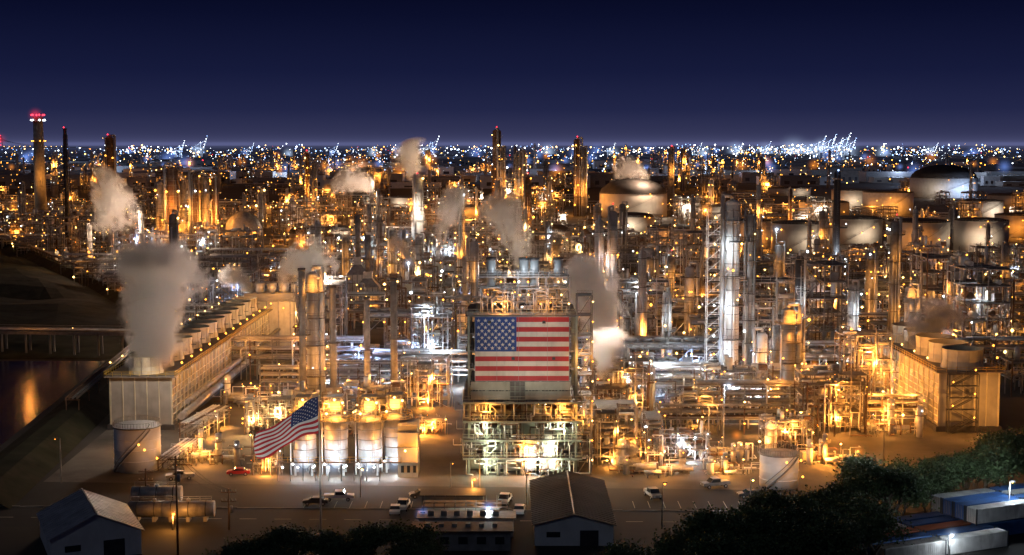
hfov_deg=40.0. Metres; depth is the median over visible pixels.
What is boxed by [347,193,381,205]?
pipe rack
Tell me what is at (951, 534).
street lamp
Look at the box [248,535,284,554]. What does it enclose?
tree
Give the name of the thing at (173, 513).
street lamp
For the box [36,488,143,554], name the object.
metal shed
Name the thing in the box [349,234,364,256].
steel process structure
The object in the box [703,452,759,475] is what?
pump and vessel yard
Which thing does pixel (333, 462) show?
silo walkway
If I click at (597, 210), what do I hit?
distillation column
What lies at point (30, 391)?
water channel
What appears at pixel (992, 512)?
shipping container
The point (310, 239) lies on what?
steel process structure
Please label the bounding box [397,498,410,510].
pickup truck
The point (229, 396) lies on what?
pump and vessel yard
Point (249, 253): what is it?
pipe rack
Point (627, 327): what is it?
steel process structure
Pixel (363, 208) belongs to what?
pipe rack
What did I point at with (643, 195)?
storage tank
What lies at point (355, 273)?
fired heater
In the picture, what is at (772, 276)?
pipe rack
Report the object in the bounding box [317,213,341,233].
steel process structure
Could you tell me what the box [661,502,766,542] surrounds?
tree
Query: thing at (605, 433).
steel process structure
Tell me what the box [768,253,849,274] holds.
pipe rack
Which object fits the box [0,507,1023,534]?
road
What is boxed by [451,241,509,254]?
pipe rack
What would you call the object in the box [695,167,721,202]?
steel process structure
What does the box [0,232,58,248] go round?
pipe rack
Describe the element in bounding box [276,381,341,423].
steel process structure
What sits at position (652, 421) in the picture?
steel process structure
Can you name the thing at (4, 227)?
pipe rack
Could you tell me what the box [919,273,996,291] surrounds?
pipe rack
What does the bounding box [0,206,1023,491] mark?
refinery pavement
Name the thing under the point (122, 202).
pipe rack
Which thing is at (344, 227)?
storage tank
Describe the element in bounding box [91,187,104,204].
steel process structure
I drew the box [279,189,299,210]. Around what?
steel process structure
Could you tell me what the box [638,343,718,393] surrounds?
steel process structure
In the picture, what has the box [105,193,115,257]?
distillation column
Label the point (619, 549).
tree
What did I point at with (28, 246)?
pipe rack
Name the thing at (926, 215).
pump and vessel yard
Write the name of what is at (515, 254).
steel process structure
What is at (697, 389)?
pump and vessel yard
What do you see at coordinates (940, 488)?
tree
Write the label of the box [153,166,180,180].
steel process structure
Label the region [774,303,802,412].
distillation column
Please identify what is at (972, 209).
steel process structure
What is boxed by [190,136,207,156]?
port crane
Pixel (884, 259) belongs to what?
steel process structure
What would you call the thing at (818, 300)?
distillation column
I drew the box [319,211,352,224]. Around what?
air cooler bank
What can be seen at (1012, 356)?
steel process structure
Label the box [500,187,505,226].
distillation column
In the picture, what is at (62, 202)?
pipe rack
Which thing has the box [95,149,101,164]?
fired heater
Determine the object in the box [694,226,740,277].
steel process structure
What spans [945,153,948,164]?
distillation column
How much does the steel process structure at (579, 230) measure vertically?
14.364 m
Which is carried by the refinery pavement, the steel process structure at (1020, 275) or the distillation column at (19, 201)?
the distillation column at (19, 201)
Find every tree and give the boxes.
[202,531,275,554]
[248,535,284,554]
[252,539,306,554]
[254,521,320,554]
[307,526,364,554]
[313,530,381,554]
[338,520,395,554]
[376,517,446,548]
[376,534,421,554]
[404,534,449,554]
[592,533,654,554]
[642,536,686,554]
[645,525,732,553]
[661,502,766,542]
[716,498,787,538]
[737,482,803,519]
[782,490,828,511]
[792,484,859,509]
[815,473,885,501]
[815,487,883,510]
[826,447,899,499]
[838,490,903,554]
[841,460,932,512]
[844,505,919,554]
[877,467,942,515]
[884,454,933,506]
[907,468,963,512]
[911,453,948,466]
[919,453,969,491]
[932,448,980,490]
[940,451,1014,490]
[966,425,1023,484]
[967,435,1022,485]
[969,437,1019,487]
[1012,445,1023,476]
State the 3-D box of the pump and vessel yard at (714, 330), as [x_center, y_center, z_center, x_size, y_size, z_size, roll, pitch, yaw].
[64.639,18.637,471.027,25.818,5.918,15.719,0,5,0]
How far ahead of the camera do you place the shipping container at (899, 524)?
234.61 m
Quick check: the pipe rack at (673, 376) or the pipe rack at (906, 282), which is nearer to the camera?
the pipe rack at (673, 376)
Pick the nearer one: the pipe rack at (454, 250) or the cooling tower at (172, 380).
the cooling tower at (172, 380)
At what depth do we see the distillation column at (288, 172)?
2238.94 m
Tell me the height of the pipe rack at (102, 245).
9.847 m
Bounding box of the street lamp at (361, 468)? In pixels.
[360,467,364,497]
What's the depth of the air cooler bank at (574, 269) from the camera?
626.79 m
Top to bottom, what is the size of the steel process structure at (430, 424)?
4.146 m
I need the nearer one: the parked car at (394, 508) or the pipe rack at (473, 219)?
the parked car at (394, 508)
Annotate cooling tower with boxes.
[103,296,279,429]
[877,322,1005,433]
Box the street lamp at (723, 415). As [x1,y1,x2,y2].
[723,384,730,451]
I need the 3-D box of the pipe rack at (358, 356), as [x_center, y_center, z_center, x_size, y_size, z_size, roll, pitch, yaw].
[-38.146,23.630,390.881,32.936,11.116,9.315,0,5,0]
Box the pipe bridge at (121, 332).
[0,324,178,355]
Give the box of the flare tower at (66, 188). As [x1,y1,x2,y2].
[63,127,73,251]
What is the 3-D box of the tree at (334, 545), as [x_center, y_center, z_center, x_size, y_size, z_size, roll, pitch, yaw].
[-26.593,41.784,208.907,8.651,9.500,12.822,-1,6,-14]
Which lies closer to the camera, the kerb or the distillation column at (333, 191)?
the kerb
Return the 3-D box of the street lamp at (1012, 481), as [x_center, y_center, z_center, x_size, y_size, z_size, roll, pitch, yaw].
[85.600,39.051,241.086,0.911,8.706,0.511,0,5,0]
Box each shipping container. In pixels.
[852,527,920,551]
[861,531,933,554]
[874,536,946,554]
[892,522,907,528]
[894,511,945,523]
[901,515,957,527]
[913,520,971,532]
[926,523,994,536]
[930,487,996,512]
[938,527,1008,554]
[942,491,1008,516]
[953,495,1020,520]
[965,498,1023,524]
[970,518,1023,534]
[989,483,1023,491]
[1000,488,1023,495]
[1012,493,1023,498]
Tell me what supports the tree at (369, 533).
on the ground
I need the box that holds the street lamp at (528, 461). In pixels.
[526,460,530,504]
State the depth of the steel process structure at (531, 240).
683.40 m
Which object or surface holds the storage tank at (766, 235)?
on the refinery pavement
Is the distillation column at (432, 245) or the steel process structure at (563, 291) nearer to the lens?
the steel process structure at (563, 291)
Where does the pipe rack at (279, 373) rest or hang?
on the refinery pavement
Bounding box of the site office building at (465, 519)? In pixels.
[411,488,515,550]
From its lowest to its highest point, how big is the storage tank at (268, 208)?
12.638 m
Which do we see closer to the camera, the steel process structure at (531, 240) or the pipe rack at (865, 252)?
the steel process structure at (531, 240)
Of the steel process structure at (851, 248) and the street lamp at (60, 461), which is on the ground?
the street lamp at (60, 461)
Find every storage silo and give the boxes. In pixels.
[287,394,321,475]
[318,394,352,475]
[352,394,386,475]
[378,392,412,472]
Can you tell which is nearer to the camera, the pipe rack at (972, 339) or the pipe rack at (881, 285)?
the pipe rack at (972, 339)
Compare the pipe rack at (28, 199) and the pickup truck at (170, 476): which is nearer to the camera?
the pickup truck at (170, 476)
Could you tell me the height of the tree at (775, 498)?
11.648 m
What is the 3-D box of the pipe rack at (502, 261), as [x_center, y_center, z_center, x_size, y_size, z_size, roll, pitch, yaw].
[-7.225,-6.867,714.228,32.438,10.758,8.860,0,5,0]
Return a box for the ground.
[0,146,1023,554]
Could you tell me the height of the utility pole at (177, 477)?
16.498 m
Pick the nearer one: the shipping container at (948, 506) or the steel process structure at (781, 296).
the shipping container at (948, 506)
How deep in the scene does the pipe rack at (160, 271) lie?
635.03 m
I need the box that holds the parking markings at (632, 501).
[303,501,739,507]
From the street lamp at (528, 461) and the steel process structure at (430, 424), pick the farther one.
the steel process structure at (430, 424)
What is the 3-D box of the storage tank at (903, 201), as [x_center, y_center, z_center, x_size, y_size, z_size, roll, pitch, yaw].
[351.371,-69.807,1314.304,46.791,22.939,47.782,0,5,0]
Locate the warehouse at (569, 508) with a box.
[529,470,616,545]
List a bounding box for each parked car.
[226,467,250,475]
[303,496,328,505]
[389,504,400,514]
[409,489,420,498]
[513,504,524,514]
[737,488,758,498]
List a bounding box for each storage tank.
[112,415,161,473]
[128,496,180,521]
[130,481,182,500]
[161,496,215,521]
[239,202,270,215]
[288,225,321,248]
[327,225,354,235]
[352,204,386,215]
[390,196,412,208]
[444,204,479,215]
[539,224,570,248]
[599,178,666,216]
[618,212,654,231]
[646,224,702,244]
[696,204,720,219]
[740,217,771,247]
[759,443,803,489]
[767,186,810,195]
[771,220,830,253]
[798,200,849,215]
[829,215,882,244]
[831,188,873,208]
[862,190,913,215]
[887,218,949,253]
[910,165,977,197]
[953,217,1009,251]
[959,199,1004,217]
[987,193,1023,208]
[994,212,1023,237]
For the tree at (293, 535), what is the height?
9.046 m
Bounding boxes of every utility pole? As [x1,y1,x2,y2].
[138,468,152,485]
[168,455,183,554]
[221,490,235,529]
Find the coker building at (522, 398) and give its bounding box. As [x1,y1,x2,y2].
[453,257,593,475]
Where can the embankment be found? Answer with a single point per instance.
(29, 459)
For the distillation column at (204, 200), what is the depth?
856.62 m
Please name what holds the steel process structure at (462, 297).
on the refinery pavement
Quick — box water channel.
[0,361,104,445]
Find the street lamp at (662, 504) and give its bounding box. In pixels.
[661,482,666,525]
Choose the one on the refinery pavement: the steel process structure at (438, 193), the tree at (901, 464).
the steel process structure at (438, 193)
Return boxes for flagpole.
[254,393,321,536]
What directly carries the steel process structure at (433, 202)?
on the refinery pavement
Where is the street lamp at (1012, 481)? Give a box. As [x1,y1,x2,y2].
[1009,480,1014,500]
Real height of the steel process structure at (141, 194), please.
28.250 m
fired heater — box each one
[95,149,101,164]
[99,152,104,184]
[257,147,263,166]
[290,150,297,169]
[323,151,331,176]
[332,154,336,170]
[347,215,364,297]
[355,235,380,308]
[360,204,375,259]
[372,189,386,238]
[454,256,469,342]
[619,163,622,179]
[727,166,736,192]
[759,159,768,194]
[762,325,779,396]
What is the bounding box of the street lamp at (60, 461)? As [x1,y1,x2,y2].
[53,437,61,482]
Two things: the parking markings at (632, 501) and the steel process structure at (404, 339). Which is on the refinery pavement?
the steel process structure at (404, 339)
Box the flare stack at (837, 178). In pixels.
[825,169,847,301]
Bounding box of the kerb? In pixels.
[0,505,923,512]
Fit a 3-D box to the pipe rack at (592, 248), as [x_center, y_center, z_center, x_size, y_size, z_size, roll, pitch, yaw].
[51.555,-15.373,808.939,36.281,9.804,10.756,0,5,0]
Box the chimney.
[30,114,46,216]
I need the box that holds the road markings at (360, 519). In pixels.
[209,518,642,521]
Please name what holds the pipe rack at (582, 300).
on the refinery pavement
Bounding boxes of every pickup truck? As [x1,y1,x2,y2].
[165,470,194,480]
[324,489,353,501]
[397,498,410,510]
[498,492,512,505]
[643,486,661,499]
[700,477,730,488]
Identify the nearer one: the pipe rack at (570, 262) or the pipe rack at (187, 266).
the pipe rack at (187, 266)
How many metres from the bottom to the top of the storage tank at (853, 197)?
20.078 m
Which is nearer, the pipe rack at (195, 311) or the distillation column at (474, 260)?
the distillation column at (474, 260)
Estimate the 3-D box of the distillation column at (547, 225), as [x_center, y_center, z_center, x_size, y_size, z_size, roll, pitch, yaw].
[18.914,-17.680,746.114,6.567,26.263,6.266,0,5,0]
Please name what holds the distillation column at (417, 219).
on the refinery pavement
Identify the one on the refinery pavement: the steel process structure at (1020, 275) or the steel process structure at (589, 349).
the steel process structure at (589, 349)
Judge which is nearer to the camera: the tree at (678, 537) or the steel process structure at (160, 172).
the tree at (678, 537)
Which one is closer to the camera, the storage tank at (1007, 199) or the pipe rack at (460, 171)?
the storage tank at (1007, 199)
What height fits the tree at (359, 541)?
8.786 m
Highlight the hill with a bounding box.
[0,248,124,358]
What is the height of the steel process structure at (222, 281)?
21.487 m
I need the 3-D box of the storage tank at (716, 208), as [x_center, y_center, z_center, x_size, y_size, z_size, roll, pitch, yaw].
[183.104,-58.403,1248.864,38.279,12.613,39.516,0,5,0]
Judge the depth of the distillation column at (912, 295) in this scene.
419.65 m
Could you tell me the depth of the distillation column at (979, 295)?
420.66 m
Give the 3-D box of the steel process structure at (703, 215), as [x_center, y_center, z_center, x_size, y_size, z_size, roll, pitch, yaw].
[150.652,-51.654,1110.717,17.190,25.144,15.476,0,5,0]
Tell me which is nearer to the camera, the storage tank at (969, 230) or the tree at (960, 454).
the tree at (960, 454)
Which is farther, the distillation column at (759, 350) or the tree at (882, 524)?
the distillation column at (759, 350)
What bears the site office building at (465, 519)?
on the ground
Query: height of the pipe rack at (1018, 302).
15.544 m
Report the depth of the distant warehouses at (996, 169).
3002.03 m
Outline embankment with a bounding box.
[0,233,161,508]
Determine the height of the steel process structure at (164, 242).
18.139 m
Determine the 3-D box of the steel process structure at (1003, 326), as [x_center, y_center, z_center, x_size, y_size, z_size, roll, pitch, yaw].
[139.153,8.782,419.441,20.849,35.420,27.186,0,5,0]
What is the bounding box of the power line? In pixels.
[139,458,228,489]
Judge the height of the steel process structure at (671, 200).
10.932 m
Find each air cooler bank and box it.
[71,216,102,230]
[142,276,207,308]
[268,252,306,269]
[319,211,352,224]
[322,258,364,278]
[355,212,384,225]
[362,307,448,347]
[372,207,406,225]
[479,280,513,294]
[539,266,582,290]
[562,224,583,236]
[604,357,679,394]
[622,337,717,360]
[672,308,741,342]
[686,314,769,361]
[762,213,797,221]
[779,348,867,389]
[785,253,831,269]
[848,244,889,260]
[961,191,985,198]
[963,252,999,278]
[982,246,1023,260]
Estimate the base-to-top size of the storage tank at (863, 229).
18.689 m
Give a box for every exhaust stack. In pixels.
[293,268,314,404]
[323,285,345,407]
[357,297,378,409]
[384,278,405,404]
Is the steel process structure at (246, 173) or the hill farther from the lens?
the steel process structure at (246, 173)
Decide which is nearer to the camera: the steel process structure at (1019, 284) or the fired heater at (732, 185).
the steel process structure at (1019, 284)
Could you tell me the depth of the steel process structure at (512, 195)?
1170.89 m
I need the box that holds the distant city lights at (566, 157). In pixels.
[5,143,1020,190]
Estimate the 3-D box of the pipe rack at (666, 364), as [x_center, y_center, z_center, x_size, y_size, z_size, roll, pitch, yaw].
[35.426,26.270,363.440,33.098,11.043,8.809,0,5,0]
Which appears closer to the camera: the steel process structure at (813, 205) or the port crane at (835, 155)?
the steel process structure at (813, 205)
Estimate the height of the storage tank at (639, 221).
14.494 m
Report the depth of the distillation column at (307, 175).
1287.30 m
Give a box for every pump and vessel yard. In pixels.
[55,247,86,261]
[73,238,101,252]
[102,263,138,278]
[138,217,155,228]
[173,429,251,466]
[180,270,198,285]
[212,375,282,407]
[269,233,288,245]
[300,244,339,265]
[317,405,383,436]
[324,264,353,279]
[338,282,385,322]
[348,216,366,233]
[382,239,412,268]
[425,219,454,237]
[485,235,518,251]
[570,367,589,387]
[578,356,664,410]
[609,439,704,477]
[655,379,765,414]
[674,325,717,341]
[685,437,775,465]
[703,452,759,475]
[704,219,718,234]
[748,203,777,216]
[796,433,860,464]
[851,394,926,437]
[878,294,938,308]
[918,206,934,217]
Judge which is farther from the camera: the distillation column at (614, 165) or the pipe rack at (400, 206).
the distillation column at (614, 165)
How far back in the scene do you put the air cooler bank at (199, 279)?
550.81 m
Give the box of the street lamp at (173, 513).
[171,512,175,529]
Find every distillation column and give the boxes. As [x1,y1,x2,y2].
[15,153,18,173]
[16,190,21,222]
[20,181,27,222]
[22,157,25,173]
[49,151,59,196]
[86,223,94,266]
[89,150,94,177]
[103,134,117,213]
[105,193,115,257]
[128,156,132,175]
[136,211,147,264]
[146,158,151,188]
[154,178,163,251]
[157,272,175,328]
[163,164,181,251]
[165,210,182,297]
[178,177,188,251]
[185,170,201,251]
[198,173,211,250]
[209,176,221,251]
[217,155,221,190]
[241,192,248,211]
[255,186,264,251]
[259,161,261,176]
[262,187,267,227]
[269,148,273,166]
[271,157,274,169]
[284,188,289,217]
[286,164,289,185]
[287,196,295,227]
[290,172,292,197]
[298,156,303,191]
[303,150,311,208]
[304,256,317,279]
[305,265,327,405]
[311,160,318,210]
[312,218,325,274]
[329,187,335,214]
[339,234,352,288]
[368,173,374,202]
[370,235,377,281]
[373,214,385,279]
[385,227,399,285]
[398,226,409,299]
[408,201,412,219]
[410,173,426,236]
[411,156,415,171]
[413,233,425,285]
[424,147,427,175]
[424,234,440,289]
[426,148,432,182]
[435,161,438,175]
[452,186,464,254]
[454,204,465,283]
[463,224,471,263]
[465,237,483,332]
[474,187,479,220]
[479,189,482,210]
[484,158,486,174]
[491,127,502,217]
[492,178,502,237]
[498,144,507,200]
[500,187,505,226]
[503,197,510,235]
[506,166,513,190]
[512,151,519,217]
[513,145,516,174]
[518,148,526,209]
[521,207,529,253]
[522,174,533,245]
[532,143,536,168]
[542,159,548,191]
[542,219,552,265]
[546,174,551,207]
[548,234,562,296]
[572,136,582,215]
[580,146,587,215]
[589,214,606,357]
[591,203,601,240]
[603,206,622,357]
[604,344,626,394]
[613,151,616,171]
[616,201,628,261]
[622,356,633,382]
[624,145,627,170]
[632,246,651,351]
[635,155,640,178]
[636,243,659,328]
[657,286,677,356]
[658,154,662,172]
[662,150,666,164]
[663,252,678,324]
[666,145,675,201]
[677,156,680,187]
[679,262,699,351]
[680,147,686,190]
[686,154,689,167]
[686,167,690,190]
[688,194,697,253]
[704,194,759,371]
[705,160,708,172]
[706,234,718,297]
[707,178,714,204]
[711,156,714,176]
[716,157,719,172]
[719,159,723,178]
[735,156,738,169]
[750,327,772,371]
[753,182,763,268]
[757,151,760,169]
[758,155,764,180]
[761,420,777,447]
[770,241,785,294]
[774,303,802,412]
[786,187,793,219]
[789,249,810,387]
[805,219,814,267]
[807,269,823,339]
[812,236,821,268]
[816,208,828,252]
[826,164,830,187]
[828,149,831,165]
[832,378,842,432]
[834,253,845,339]
[843,279,862,364]
[848,152,851,166]
[861,247,880,338]
[883,355,894,398]
[884,214,904,336]
[899,282,920,322]
[910,206,920,267]
[918,223,922,248]
[922,273,935,314]
[939,256,960,335]
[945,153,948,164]
[948,206,957,248]
[968,163,973,198]
[970,268,989,361]
[983,222,992,243]
[995,240,1013,321]
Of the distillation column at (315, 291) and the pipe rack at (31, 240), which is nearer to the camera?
the distillation column at (315, 291)
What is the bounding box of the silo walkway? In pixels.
[277,457,401,480]
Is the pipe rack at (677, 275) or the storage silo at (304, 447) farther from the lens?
the pipe rack at (677, 275)
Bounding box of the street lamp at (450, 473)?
[450,462,454,487]
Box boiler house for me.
[242,282,328,345]
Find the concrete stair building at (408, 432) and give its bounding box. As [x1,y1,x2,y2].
[396,419,419,476]
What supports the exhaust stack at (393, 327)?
on the refinery pavement
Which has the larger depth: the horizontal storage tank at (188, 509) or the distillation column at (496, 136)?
the distillation column at (496, 136)
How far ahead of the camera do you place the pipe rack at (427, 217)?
1074.09 m
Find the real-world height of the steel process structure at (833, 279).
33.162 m
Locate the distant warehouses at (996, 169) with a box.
[0,149,1023,188]
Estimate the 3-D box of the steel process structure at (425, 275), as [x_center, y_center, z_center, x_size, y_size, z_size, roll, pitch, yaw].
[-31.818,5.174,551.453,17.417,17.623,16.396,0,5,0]
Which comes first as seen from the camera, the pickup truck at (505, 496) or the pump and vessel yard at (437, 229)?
the pickup truck at (505, 496)
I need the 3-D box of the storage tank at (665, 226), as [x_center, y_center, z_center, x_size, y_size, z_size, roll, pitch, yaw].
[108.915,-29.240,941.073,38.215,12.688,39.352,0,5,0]
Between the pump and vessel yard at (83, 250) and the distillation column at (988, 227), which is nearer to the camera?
the distillation column at (988, 227)
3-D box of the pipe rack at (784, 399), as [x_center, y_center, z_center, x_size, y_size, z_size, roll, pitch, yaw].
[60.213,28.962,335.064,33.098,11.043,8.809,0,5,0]
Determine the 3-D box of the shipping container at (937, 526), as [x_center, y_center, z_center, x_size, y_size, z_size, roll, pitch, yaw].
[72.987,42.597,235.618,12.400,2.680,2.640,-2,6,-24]
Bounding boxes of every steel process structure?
[0,186,8,207]
[0,208,25,236]
[0,210,16,230]
[5,218,38,236]
[23,209,53,232]
[42,213,78,258]
[45,161,51,173]
[47,197,59,212]
[48,206,82,236]
[61,228,98,248]
[62,189,77,204]
[79,165,102,189]
[79,200,96,215]
[84,204,106,223]
[84,207,124,244]
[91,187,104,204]
[100,209,134,242]
[110,216,138,259]
[126,190,149,222]
[129,182,144,210]
[132,197,155,222]
[145,226,168,259]
[146,231,186,259]
[149,271,197,321]
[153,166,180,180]
[157,208,188,250]
[173,164,186,182]
[194,220,221,254]
[200,169,217,181]
[201,209,226,240]
[202,276,250,308]
[210,212,227,232]
[210,264,270,306]
[216,152,233,169]
[220,224,261,263]
[226,207,257,220]
[240,167,254,183]
[240,391,295,434]
[244,424,283,474]
[245,251,288,280]
[246,201,266,217]
[247,189,268,202]
[267,201,288,232]
[269,201,284,208]
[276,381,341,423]
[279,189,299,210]
[288,195,316,230]
[290,272,351,363]
[291,179,304,206]
[294,221,314,259]
[298,209,323,224]
[304,195,325,210]
[306,342,363,359]
[309,158,321,174]
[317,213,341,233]
[321,224,354,268]
[325,193,351,218]
[335,180,352,209]
[337,162,347,169]
[340,373,406,415]
[344,157,359,169]
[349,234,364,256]
[350,203,366,221]
[361,194,393,233]
[364,166,391,199]
[374,271,441,340]
[378,241,414,284]
[384,336,433,347]
[397,211,411,233]
[398,349,456,406]
[406,233,430,263]
[406,296,460,363]
[409,272,450,307]
[409,413,447,434]
[412,249,462,321]
[420,220,457,264]
[427,184,442,205]
[427,195,448,220]
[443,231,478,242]
[445,178,460,190]
[454,284,516,354]
[457,281,500,301]
[459,184,474,204]
[470,214,500,238]
[476,236,503,272]
[479,261,520,299]
[481,196,490,218]
[493,233,522,259]
[494,228,522,241]
[498,251,535,273]
[501,261,531,299]
[503,198,539,238]
[505,192,522,222]
[506,176,513,204]
[511,256,551,294]
[520,228,564,265]
[531,184,552,200]
[534,187,553,207]
[534,198,558,226]
[539,280,578,303]
[543,189,564,210]
[549,209,566,223]
[554,170,572,186]
[558,234,587,260]
[563,171,572,190]
[566,287,593,320]
[567,301,593,342]
[570,335,620,362]
[570,377,631,430]
[577,217,621,277]
[577,396,648,466]
[578,216,592,233]
[578,230,606,265]
[582,258,624,290]
[583,347,653,428]
[588,268,650,334]
[606,226,637,242]
[616,409,675,459]
[617,268,672,351]
[635,168,649,179]
[636,231,652,247]
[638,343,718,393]
[642,420,720,461]
[648,224,681,278]
[650,150,662,163]
[653,386,725,424]
[660,181,667,191]
[660,235,691,262]
[669,199,688,209]
[669,223,719,303]
[670,205,687,214]
[673,195,704,225]
[675,256,704,278]
[684,247,718,267]
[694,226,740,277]
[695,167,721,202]
[695,197,712,226]
[700,354,776,414]
[738,270,811,364]
[740,239,764,257]
[741,275,770,303]
[756,257,789,274]
[758,174,779,186]
[758,408,814,448]
[760,290,821,346]
[763,267,789,289]
[783,362,872,436]
[785,251,850,363]
[794,256,850,299]
[806,197,832,220]
[821,285,864,320]
[829,255,883,279]
[834,324,901,405]
[842,247,864,269]
[860,241,889,276]
[882,294,940,336]
[896,178,909,190]
[906,235,950,278]
[909,246,975,336]
[933,190,951,203]
[938,247,1021,368]
[949,199,986,217]
[967,241,1001,291]
[989,249,1023,291]
[990,322,1023,352]
[999,346,1023,396]
[1008,242,1023,307]
[1009,280,1023,307]
[1012,190,1023,212]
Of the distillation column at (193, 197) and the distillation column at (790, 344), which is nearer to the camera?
the distillation column at (790, 344)
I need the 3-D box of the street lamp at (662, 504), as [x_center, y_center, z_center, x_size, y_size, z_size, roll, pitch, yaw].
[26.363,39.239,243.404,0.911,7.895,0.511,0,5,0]
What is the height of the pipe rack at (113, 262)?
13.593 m
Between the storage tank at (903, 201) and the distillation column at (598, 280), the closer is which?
the distillation column at (598, 280)
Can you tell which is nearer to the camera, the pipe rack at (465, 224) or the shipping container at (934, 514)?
the shipping container at (934, 514)
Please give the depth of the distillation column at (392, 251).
642.75 m
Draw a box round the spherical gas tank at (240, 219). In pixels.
[221,212,262,251]
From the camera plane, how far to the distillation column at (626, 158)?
3353.49 m
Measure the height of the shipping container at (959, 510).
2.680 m
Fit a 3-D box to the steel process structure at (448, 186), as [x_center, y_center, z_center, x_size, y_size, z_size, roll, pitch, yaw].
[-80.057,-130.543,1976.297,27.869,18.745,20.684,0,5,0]
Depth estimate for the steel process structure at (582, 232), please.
740.26 m
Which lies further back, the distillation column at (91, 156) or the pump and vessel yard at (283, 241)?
the distillation column at (91, 156)
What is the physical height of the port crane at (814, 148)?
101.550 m
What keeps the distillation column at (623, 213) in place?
on the refinery pavement
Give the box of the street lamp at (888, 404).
[883,403,890,460]
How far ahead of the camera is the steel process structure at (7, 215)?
1038.97 m
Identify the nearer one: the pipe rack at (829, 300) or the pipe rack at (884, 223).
the pipe rack at (829, 300)
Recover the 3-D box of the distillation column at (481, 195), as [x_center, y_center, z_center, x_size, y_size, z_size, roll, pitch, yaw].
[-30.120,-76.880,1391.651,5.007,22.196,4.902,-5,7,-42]
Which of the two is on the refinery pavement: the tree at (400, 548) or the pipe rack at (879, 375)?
the pipe rack at (879, 375)
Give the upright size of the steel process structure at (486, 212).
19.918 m
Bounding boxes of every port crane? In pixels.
[172,140,184,156]
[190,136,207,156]
[422,137,438,156]
[808,136,825,158]
[818,134,836,156]
[827,138,842,159]
[833,133,850,158]
[841,138,855,154]
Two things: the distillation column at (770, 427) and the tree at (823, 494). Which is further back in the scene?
the distillation column at (770, 427)
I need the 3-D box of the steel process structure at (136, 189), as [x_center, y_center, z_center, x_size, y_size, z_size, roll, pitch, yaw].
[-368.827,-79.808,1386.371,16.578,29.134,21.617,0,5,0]
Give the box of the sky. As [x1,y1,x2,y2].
[0,0,1023,145]
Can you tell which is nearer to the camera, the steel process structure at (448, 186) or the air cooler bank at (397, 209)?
the air cooler bank at (397, 209)
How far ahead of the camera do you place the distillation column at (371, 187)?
1421.05 m
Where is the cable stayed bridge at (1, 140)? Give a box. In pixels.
[0,135,88,152]
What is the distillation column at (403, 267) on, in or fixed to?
on the refinery pavement
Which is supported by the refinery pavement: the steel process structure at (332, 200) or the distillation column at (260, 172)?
the steel process structure at (332, 200)
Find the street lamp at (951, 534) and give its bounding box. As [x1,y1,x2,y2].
[948,533,954,554]
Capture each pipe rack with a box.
[0,199,27,209]
[0,222,44,239]
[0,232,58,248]
[5,193,33,205]
[7,202,33,211]
[12,237,73,249]
[16,239,79,256]
[31,180,73,191]
[36,209,83,223]
[51,199,93,208]
[51,200,83,206]
[58,220,118,238]
[60,251,132,272]
[64,205,104,210]
[70,209,105,214]
[73,258,161,286]
[93,241,146,255]
[102,199,128,205]
[102,268,168,290]
[107,274,186,296]
[126,252,202,278]
[126,301,225,328]
[127,250,208,274]
[143,187,187,199]
[148,232,221,251]
[156,437,198,470]
[178,404,230,439]
[183,253,266,276]
[208,245,288,274]
[210,199,239,211]
[219,199,256,200]
[223,270,297,287]
[230,334,363,379]
[232,200,263,210]
[246,183,289,194]
[259,364,378,392]
[272,218,312,229]
[292,252,364,273]
[295,205,337,220]
[297,359,422,394]
[303,189,343,198]
[325,346,433,376]
[336,289,444,332]
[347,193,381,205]
[349,207,389,218]
[372,348,474,387]
[376,275,459,296]
[385,256,453,273]
[386,204,427,216]
[386,226,428,234]
[394,213,444,230]
[401,208,444,220]
[437,295,550,327]
[439,245,488,259]
[441,219,488,234]
[450,219,493,224]
[450,226,497,239]
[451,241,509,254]
[455,170,477,174]
[457,330,598,381]
[462,269,544,294]
[469,256,517,265]
[501,221,561,240]
[519,240,586,260]
[522,208,557,217]
[538,194,572,205]
[539,265,605,284]
[539,298,632,328]
[547,253,617,274]
[551,282,632,298]
[563,276,632,296]
[570,244,633,257]
[585,286,683,322]
[586,201,598,212]
[586,360,714,396]
[598,332,718,371]
[617,233,661,252]
[617,244,684,268]
[618,253,681,273]
[629,363,758,396]
[642,174,667,177]
[652,214,661,223]
[655,274,718,287]
[657,401,787,435]
[658,296,742,328]
[660,293,763,319]
[694,278,772,303]
[694,379,834,423]
[717,340,845,364]
[718,260,773,274]
[731,191,769,204]
[739,198,773,205]
[739,275,827,290]
[739,290,829,310]
[740,203,772,210]
[740,258,769,274]
[755,299,845,325]
[760,363,889,398]
[764,204,798,212]
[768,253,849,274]
[793,208,832,219]
[795,391,924,427]
[809,312,927,346]
[818,272,864,287]
[844,279,903,301]
[844,293,902,311]
[845,279,919,297]
[848,248,918,272]
[852,206,897,218]
[861,271,936,287]
[865,333,994,372]
[877,308,934,328]
[881,217,920,228]
[914,164,937,169]
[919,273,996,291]
[930,215,986,218]
[932,212,969,218]
[932,307,1023,334]
[937,251,1018,272]
[945,199,958,210]
[964,333,1023,377]
[969,292,1023,326]
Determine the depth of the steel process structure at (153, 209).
1144.76 m
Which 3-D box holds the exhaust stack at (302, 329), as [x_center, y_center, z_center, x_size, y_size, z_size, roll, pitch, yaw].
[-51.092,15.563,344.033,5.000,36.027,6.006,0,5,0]

